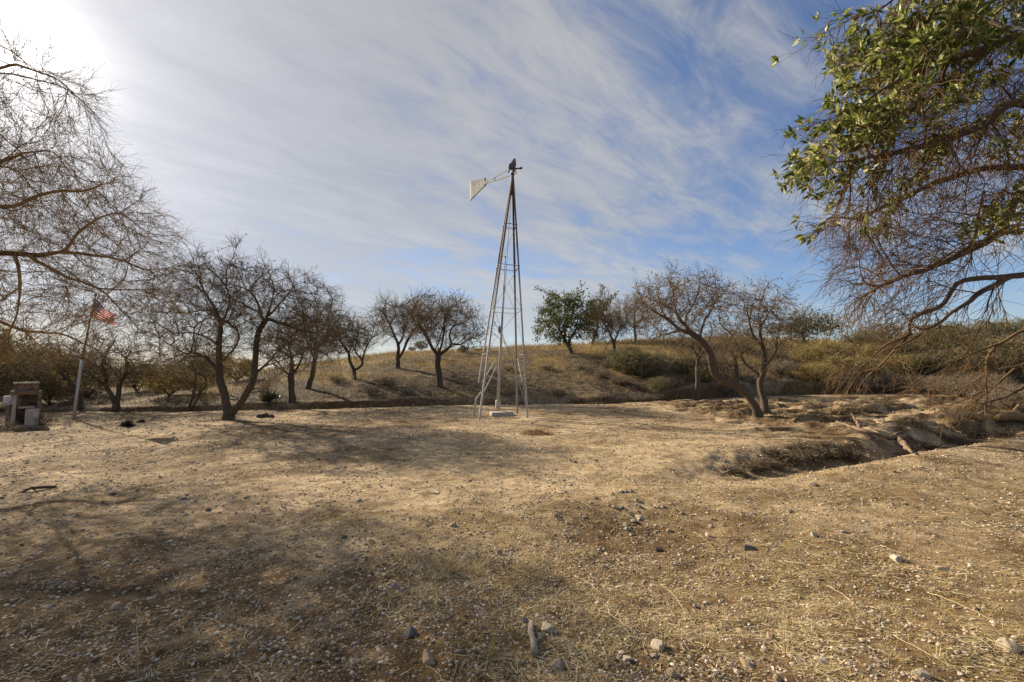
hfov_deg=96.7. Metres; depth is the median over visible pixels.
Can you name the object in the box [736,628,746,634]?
rock
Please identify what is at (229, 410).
mesquite tree
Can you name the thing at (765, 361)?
mesquite tree
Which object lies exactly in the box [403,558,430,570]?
grass tuft
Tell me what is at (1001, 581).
grass tuft
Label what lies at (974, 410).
dead weed clump
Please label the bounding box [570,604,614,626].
grass tuft
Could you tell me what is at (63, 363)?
olive brush
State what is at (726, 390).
hill scrub
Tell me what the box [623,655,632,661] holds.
rock
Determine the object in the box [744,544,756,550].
rock
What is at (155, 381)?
olive brush
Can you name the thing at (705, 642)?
grass tuft
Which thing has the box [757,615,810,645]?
grass tuft
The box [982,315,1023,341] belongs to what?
olive brush
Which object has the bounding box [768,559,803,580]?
grass tuft
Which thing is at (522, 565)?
grass tuft
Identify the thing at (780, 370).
hill scrub
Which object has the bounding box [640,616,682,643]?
grass tuft
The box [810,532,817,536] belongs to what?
rock
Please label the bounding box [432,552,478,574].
grass tuft
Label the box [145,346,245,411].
mesquite tree
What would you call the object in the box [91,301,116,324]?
flag
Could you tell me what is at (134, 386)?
olive brush
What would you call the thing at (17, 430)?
dead brush
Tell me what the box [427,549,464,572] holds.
grass tuft
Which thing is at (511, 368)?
hill scrub
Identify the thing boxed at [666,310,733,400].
mesquite tree
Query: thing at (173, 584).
grass tuft
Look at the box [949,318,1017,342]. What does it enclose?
olive brush
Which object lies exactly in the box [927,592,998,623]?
dry stalk
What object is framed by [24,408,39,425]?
grey block
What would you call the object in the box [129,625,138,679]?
dry weed
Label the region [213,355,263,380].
golden brush
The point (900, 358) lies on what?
golden brush
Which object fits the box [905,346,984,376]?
olive brush
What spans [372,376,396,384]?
hill scrub
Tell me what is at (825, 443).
dead weed clump
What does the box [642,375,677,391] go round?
hill scrub
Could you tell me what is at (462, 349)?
green bush
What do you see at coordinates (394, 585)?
rock
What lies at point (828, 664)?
grass tuft
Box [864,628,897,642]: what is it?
grass tuft
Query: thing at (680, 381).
hill scrub
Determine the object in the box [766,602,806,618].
grass tuft
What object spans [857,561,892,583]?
grass tuft
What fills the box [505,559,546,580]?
grass tuft
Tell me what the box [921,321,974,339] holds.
olive brush
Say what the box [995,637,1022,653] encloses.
rock
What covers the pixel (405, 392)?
hill scrub
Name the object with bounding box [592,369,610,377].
hill scrub
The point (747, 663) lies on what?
rock
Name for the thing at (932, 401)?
dead weed clump
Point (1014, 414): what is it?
splintered log
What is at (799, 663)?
grass tuft
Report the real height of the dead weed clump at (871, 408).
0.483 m
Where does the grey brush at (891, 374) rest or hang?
on the ground at (780, 388)
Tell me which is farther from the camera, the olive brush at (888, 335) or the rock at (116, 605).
the olive brush at (888, 335)
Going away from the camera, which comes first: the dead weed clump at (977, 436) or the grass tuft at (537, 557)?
the grass tuft at (537, 557)
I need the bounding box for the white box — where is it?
[3,396,12,402]
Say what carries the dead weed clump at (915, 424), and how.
on the ground at (780, 388)
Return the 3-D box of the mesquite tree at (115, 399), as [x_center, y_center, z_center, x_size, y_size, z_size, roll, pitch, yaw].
[-16.714,1.054,19.236,4.756,3.759,5.095,0,-4,0]
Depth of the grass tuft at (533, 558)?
3.89 m
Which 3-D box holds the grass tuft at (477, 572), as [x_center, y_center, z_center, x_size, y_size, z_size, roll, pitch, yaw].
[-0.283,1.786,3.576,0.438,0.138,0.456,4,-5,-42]
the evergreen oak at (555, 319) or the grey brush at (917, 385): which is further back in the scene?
the evergreen oak at (555, 319)
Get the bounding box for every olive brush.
[0,325,56,395]
[0,356,59,408]
[13,371,89,404]
[40,355,105,389]
[56,367,130,396]
[116,361,156,392]
[135,364,178,387]
[177,352,215,379]
[837,330,881,347]
[849,323,901,344]
[876,342,921,356]
[885,323,973,358]
[885,352,944,374]
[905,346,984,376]
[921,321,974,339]
[923,332,1011,351]
[935,339,1023,377]
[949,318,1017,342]
[969,344,1023,378]
[972,339,1022,356]
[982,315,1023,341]
[995,332,1023,356]
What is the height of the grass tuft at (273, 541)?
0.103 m
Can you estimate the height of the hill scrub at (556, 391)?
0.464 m
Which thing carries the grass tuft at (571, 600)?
on the ground at (780, 388)
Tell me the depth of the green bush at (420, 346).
59.82 m
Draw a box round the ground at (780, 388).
[0,338,1023,681]
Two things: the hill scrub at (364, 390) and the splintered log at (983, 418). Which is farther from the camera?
the hill scrub at (364, 390)
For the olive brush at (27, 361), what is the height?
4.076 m
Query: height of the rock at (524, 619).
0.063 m
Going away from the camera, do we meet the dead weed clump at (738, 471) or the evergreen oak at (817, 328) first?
the dead weed clump at (738, 471)
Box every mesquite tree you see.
[0,8,200,413]
[6,337,122,410]
[26,325,176,410]
[113,234,352,419]
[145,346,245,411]
[242,315,336,402]
[277,292,365,388]
[311,301,389,378]
[356,284,435,368]
[393,283,497,387]
[579,285,637,356]
[604,282,664,339]
[620,255,763,418]
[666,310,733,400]
[704,319,777,382]
[705,271,819,413]
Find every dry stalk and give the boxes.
[893,634,962,672]
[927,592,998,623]
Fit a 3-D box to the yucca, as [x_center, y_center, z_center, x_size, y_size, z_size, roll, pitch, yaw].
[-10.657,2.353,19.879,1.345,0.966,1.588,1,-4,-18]
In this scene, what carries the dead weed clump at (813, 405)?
on the ground at (780, 388)
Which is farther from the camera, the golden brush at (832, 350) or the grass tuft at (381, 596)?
the golden brush at (832, 350)
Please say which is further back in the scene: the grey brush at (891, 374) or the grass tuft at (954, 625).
the grey brush at (891, 374)
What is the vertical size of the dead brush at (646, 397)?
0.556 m
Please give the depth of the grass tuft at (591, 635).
2.74 m
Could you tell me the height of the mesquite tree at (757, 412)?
5.712 m
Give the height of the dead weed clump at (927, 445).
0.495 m
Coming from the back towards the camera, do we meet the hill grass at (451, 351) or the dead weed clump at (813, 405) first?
the hill grass at (451, 351)
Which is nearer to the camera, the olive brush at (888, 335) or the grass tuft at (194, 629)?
the grass tuft at (194, 629)
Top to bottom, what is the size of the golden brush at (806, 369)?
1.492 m
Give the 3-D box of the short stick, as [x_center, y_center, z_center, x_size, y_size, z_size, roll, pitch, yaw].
[0.119,1.747,2.695,0.047,0.054,0.341,0,-4,-3]
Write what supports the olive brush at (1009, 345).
on the ground at (780, 388)
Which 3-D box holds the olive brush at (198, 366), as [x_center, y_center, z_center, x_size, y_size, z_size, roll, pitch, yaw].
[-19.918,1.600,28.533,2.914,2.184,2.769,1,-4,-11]
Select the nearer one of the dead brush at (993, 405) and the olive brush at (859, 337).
the dead brush at (993, 405)
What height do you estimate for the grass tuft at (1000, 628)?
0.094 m
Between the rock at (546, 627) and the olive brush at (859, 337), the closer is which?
the rock at (546, 627)
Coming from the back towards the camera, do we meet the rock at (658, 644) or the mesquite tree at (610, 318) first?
the mesquite tree at (610, 318)
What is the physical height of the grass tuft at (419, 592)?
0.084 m
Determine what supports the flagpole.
on the ground at (780, 388)
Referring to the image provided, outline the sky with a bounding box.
[0,0,1023,369]
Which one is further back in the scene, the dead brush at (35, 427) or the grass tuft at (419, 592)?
the dead brush at (35, 427)
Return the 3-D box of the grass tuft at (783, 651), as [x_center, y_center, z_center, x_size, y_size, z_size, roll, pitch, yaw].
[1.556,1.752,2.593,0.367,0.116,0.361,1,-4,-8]
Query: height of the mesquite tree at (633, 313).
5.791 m
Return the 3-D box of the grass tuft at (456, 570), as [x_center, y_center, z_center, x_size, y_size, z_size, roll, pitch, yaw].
[-0.506,1.753,3.571,0.496,0.157,0.489,-1,-4,15]
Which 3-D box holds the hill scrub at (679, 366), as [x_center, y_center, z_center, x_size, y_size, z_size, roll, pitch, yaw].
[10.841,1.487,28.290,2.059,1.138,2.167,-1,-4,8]
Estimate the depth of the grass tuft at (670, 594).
3.43 m
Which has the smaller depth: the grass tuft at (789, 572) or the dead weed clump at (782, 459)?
the grass tuft at (789, 572)
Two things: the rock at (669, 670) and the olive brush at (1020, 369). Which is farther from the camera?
the olive brush at (1020, 369)
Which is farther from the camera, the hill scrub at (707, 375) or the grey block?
the hill scrub at (707, 375)
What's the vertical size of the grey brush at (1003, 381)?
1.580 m
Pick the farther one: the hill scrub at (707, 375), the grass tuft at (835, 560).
the hill scrub at (707, 375)
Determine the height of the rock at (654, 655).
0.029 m
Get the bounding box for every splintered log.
[962,407,992,421]
[994,404,1023,422]
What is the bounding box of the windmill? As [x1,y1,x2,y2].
[469,158,528,419]
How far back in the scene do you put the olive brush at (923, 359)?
31.07 m
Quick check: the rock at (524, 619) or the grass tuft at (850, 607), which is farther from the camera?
the grass tuft at (850, 607)
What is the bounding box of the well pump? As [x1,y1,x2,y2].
[495,256,505,410]
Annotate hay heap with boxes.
[519,426,553,435]
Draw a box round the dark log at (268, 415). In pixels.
[256,413,274,417]
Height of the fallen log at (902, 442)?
0.535 m
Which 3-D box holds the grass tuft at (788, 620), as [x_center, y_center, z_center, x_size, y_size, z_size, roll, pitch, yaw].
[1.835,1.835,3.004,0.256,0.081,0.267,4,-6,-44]
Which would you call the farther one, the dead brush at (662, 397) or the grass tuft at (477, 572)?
the dead brush at (662, 397)
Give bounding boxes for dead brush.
[0,419,21,430]
[7,425,26,431]
[25,425,47,430]
[34,413,60,424]
[625,393,663,401]
[651,393,668,399]
[943,410,976,421]
[962,398,1003,409]
[964,381,1023,408]
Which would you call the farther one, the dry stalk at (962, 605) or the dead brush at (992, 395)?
the dead brush at (992, 395)
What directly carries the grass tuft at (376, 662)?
on the ground at (780, 388)
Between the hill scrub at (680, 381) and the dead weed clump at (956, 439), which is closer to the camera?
the dead weed clump at (956, 439)
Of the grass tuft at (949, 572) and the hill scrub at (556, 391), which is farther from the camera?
the hill scrub at (556, 391)
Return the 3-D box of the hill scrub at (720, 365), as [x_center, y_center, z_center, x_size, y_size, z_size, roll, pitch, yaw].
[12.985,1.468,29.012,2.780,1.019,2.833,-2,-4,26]
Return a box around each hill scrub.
[326,374,347,382]
[360,386,381,394]
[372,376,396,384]
[399,389,414,394]
[483,369,496,373]
[501,364,513,369]
[539,365,552,369]
[547,387,566,394]
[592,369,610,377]
[597,392,609,398]
[600,341,653,373]
[600,359,616,367]
[607,375,630,384]
[617,353,667,377]
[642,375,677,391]
[661,376,685,387]
[672,358,703,372]
[690,367,722,382]
[700,356,733,370]
[718,386,737,394]
[761,359,800,374]
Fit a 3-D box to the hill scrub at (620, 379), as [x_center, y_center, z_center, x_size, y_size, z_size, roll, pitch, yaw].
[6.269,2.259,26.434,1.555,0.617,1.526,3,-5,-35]
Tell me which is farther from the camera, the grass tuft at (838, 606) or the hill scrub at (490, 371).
the hill scrub at (490, 371)
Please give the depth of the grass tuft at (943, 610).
3.12 m
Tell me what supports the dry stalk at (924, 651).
on the ground at (780, 388)
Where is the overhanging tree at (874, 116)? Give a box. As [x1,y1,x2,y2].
[763,0,1023,448]
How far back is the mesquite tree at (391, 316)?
28.72 m
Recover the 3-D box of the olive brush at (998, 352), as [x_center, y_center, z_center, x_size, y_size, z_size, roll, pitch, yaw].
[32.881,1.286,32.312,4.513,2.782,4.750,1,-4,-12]
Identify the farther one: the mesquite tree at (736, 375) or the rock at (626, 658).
the mesquite tree at (736, 375)
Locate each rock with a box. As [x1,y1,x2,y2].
[110,601,121,610]
[391,582,398,588]
[402,625,416,638]
[422,648,433,664]
[520,616,528,622]
[541,622,553,632]
[551,658,564,669]
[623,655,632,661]
[650,652,657,658]
[651,639,664,651]
[666,667,677,678]
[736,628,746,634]
[740,657,752,668]
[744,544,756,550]
[766,631,774,639]
[772,674,781,681]
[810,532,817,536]
[814,657,827,664]
[889,554,901,561]
[911,669,930,678]
[934,565,952,571]
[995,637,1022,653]
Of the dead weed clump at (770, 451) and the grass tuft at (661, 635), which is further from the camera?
the dead weed clump at (770, 451)
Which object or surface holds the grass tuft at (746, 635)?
on the ground at (780, 388)
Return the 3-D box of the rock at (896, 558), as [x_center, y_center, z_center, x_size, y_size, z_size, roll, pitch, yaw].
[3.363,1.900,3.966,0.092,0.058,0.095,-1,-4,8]
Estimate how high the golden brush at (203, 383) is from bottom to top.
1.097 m
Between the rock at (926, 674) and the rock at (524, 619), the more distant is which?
the rock at (524, 619)
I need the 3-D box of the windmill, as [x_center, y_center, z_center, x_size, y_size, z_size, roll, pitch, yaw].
[-0.567,-2.059,17.385,1.829,9.864,4.045,1,-4,-10]
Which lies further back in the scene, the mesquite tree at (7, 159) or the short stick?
the mesquite tree at (7, 159)
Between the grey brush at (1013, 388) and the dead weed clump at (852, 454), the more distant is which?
the grey brush at (1013, 388)
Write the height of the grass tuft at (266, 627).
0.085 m
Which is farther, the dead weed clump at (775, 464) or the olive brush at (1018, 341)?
the olive brush at (1018, 341)
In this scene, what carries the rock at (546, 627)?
on the ground at (780, 388)
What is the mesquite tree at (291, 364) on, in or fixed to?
on the ground at (780, 388)
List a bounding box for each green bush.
[414,341,428,350]
[457,346,468,352]
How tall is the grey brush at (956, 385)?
1.239 m
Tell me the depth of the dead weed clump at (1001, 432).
10.85 m
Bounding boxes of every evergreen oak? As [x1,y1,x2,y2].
[531,280,599,353]
[581,284,618,343]
[755,303,852,345]
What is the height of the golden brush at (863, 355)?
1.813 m
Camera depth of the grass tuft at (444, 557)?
3.74 m
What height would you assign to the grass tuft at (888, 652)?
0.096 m
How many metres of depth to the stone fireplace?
13.99 m
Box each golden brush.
[138,363,193,396]
[180,373,215,392]
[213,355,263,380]
[785,344,829,363]
[793,359,843,381]
[800,336,865,362]
[811,353,875,374]
[846,363,890,379]
[852,342,897,362]
[872,352,924,372]
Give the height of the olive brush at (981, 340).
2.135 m
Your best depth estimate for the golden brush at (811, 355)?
31.36 m
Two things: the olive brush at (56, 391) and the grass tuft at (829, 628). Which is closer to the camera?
the grass tuft at (829, 628)
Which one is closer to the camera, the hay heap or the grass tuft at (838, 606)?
the grass tuft at (838, 606)
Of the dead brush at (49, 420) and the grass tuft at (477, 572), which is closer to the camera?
the grass tuft at (477, 572)
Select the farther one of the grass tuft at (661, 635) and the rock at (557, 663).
the grass tuft at (661, 635)
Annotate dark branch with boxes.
[19,485,56,492]
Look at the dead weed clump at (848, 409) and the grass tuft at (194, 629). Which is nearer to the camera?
the grass tuft at (194, 629)
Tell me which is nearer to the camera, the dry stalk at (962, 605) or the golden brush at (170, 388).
the dry stalk at (962, 605)
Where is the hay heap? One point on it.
(541, 432)
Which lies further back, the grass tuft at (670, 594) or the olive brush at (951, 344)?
the olive brush at (951, 344)
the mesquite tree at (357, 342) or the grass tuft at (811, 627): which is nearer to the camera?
the grass tuft at (811, 627)
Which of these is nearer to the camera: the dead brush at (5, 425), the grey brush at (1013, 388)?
the dead brush at (5, 425)
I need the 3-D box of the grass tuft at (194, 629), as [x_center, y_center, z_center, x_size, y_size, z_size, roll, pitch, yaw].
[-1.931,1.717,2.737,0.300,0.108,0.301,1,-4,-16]
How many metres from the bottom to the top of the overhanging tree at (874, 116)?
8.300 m
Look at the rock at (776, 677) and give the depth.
2.32 m
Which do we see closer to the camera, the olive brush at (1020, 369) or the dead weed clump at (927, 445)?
the dead weed clump at (927, 445)
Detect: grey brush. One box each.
[835,367,889,391]
[861,368,910,393]
[899,374,964,394]
[920,372,1007,395]
[963,371,1018,392]
[996,384,1023,394]
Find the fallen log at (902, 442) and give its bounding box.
[835,414,912,452]
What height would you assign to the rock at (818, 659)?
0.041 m
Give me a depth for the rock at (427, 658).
2.45 m
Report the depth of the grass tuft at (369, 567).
3.59 m
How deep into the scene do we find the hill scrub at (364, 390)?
21.93 m
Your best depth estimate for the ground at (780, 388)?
5.03 m
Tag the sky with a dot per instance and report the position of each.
(348, 138)
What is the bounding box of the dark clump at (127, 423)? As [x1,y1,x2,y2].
[116,418,135,426]
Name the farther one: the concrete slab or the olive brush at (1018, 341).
the olive brush at (1018, 341)
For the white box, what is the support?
on the stone fireplace
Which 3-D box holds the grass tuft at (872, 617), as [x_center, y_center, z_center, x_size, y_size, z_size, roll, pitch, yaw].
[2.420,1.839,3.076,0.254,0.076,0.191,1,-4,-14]
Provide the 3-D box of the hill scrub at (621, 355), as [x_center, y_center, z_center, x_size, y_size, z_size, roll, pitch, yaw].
[7.190,1.066,28.603,3.195,2.088,3.362,0,-4,-3]
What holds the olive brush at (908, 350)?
on the ground at (780, 388)
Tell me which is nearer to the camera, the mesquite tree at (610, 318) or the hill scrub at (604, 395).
the hill scrub at (604, 395)
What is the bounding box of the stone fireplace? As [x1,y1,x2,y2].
[4,382,41,424]
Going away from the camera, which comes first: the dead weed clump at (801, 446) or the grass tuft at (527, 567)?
the grass tuft at (527, 567)
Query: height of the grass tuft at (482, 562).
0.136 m
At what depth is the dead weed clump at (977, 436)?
11.95 m
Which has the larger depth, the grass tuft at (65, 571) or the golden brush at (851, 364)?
the golden brush at (851, 364)
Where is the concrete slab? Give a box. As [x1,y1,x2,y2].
[489,411,513,415]
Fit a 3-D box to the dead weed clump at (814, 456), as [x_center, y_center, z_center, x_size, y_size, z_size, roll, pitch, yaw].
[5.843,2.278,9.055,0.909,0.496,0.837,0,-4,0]
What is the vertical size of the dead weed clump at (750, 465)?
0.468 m
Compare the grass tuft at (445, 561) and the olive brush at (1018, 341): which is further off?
the olive brush at (1018, 341)
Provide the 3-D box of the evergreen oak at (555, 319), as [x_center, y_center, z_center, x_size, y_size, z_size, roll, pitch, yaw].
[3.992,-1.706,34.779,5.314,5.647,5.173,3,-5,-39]
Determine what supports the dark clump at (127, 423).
on the ground at (780, 388)
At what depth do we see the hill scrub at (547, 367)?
29.31 m
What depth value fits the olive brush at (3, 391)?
18.97 m
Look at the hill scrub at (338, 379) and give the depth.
24.18 m
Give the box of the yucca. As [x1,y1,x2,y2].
[253,385,282,405]
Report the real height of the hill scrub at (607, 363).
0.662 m
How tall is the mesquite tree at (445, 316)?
5.746 m
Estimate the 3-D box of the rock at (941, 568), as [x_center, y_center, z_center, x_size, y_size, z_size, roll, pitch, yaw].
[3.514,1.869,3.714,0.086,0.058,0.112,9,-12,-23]
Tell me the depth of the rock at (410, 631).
2.71 m
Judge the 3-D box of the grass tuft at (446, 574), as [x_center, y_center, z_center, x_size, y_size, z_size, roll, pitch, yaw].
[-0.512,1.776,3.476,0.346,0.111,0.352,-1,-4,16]
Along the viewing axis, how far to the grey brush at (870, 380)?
28.00 m
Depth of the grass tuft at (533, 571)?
3.63 m
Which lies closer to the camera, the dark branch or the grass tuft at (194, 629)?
the grass tuft at (194, 629)
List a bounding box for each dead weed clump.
[716,460,750,477]
[735,456,771,473]
[750,453,791,471]
[759,446,792,458]
[770,448,810,466]
[781,437,821,453]
[790,443,828,464]
[807,399,827,409]
[810,434,848,451]
[810,444,848,462]
[835,404,860,414]
[835,445,874,462]
[852,403,882,411]
[869,397,899,405]
[889,416,931,431]
[913,435,952,450]
[920,397,945,404]
[938,432,979,445]
[950,405,992,411]
[971,428,999,439]
[983,425,1023,437]
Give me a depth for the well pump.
17.36 m
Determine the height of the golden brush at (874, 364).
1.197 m
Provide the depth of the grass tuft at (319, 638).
2.64 m
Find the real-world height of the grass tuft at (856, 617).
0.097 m
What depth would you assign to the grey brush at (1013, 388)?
21.69 m
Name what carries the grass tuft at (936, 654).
on the ground at (780, 388)
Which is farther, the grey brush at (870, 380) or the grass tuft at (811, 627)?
the grey brush at (870, 380)
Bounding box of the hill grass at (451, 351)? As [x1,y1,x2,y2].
[44,335,1022,405]
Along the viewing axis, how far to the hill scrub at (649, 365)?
27.51 m
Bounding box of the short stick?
[528,620,537,656]
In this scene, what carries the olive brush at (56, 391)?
on the ground at (780, 388)
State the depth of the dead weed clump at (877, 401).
18.09 m
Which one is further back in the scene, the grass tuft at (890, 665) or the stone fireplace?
the stone fireplace
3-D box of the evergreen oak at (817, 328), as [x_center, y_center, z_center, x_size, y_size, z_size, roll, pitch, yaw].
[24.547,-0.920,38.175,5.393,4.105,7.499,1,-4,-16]
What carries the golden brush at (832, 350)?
on the ground at (780, 388)
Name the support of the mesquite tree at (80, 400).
on the ground at (780, 388)
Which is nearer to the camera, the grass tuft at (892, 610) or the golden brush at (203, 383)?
the grass tuft at (892, 610)
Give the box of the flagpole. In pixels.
[72,294,96,418]
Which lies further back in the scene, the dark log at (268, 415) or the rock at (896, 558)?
the dark log at (268, 415)
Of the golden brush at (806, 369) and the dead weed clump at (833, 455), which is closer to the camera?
the dead weed clump at (833, 455)
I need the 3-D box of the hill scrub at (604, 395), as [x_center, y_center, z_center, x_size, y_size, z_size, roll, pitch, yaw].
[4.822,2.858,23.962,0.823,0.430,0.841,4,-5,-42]
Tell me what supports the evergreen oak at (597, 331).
on the ground at (780, 388)
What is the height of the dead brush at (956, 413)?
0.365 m
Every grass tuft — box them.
[43,560,89,576]
[159,577,185,590]
[166,611,218,639]
[255,615,283,634]
[262,534,280,545]
[303,628,334,647]
[355,559,382,575]
[364,651,391,672]
[367,587,395,604]
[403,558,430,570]
[407,583,434,599]
[421,550,477,585]
[425,545,469,569]
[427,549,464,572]
[429,567,459,584]
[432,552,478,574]
[451,549,502,569]
[456,563,493,580]
[505,551,540,572]
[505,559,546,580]
[511,549,552,567]
[519,558,547,581]
[522,547,555,567]
[549,590,586,604]
[555,617,616,645]
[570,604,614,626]
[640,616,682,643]
[652,583,692,602]
[684,628,742,654]
[729,624,765,646]
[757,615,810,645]
[757,637,812,661]
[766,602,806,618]
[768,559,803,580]
[769,609,800,628]
[780,653,821,670]
[794,617,841,634]
[807,649,859,677]
[813,587,867,611]
[818,546,855,568]
[818,619,843,635]
[833,597,870,618]
[838,604,882,627]
[854,606,890,622]
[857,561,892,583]
[862,642,911,660]
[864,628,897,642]
[868,650,921,677]
[870,601,906,615]
[896,638,978,676]
[905,598,952,613]
[919,608,973,635]
[925,561,976,579]
[967,615,1023,640]
[980,568,1023,589]
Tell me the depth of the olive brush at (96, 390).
22.08 m
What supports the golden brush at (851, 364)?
on the ground at (780, 388)
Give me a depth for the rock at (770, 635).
2.78 m
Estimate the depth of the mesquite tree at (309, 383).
22.88 m

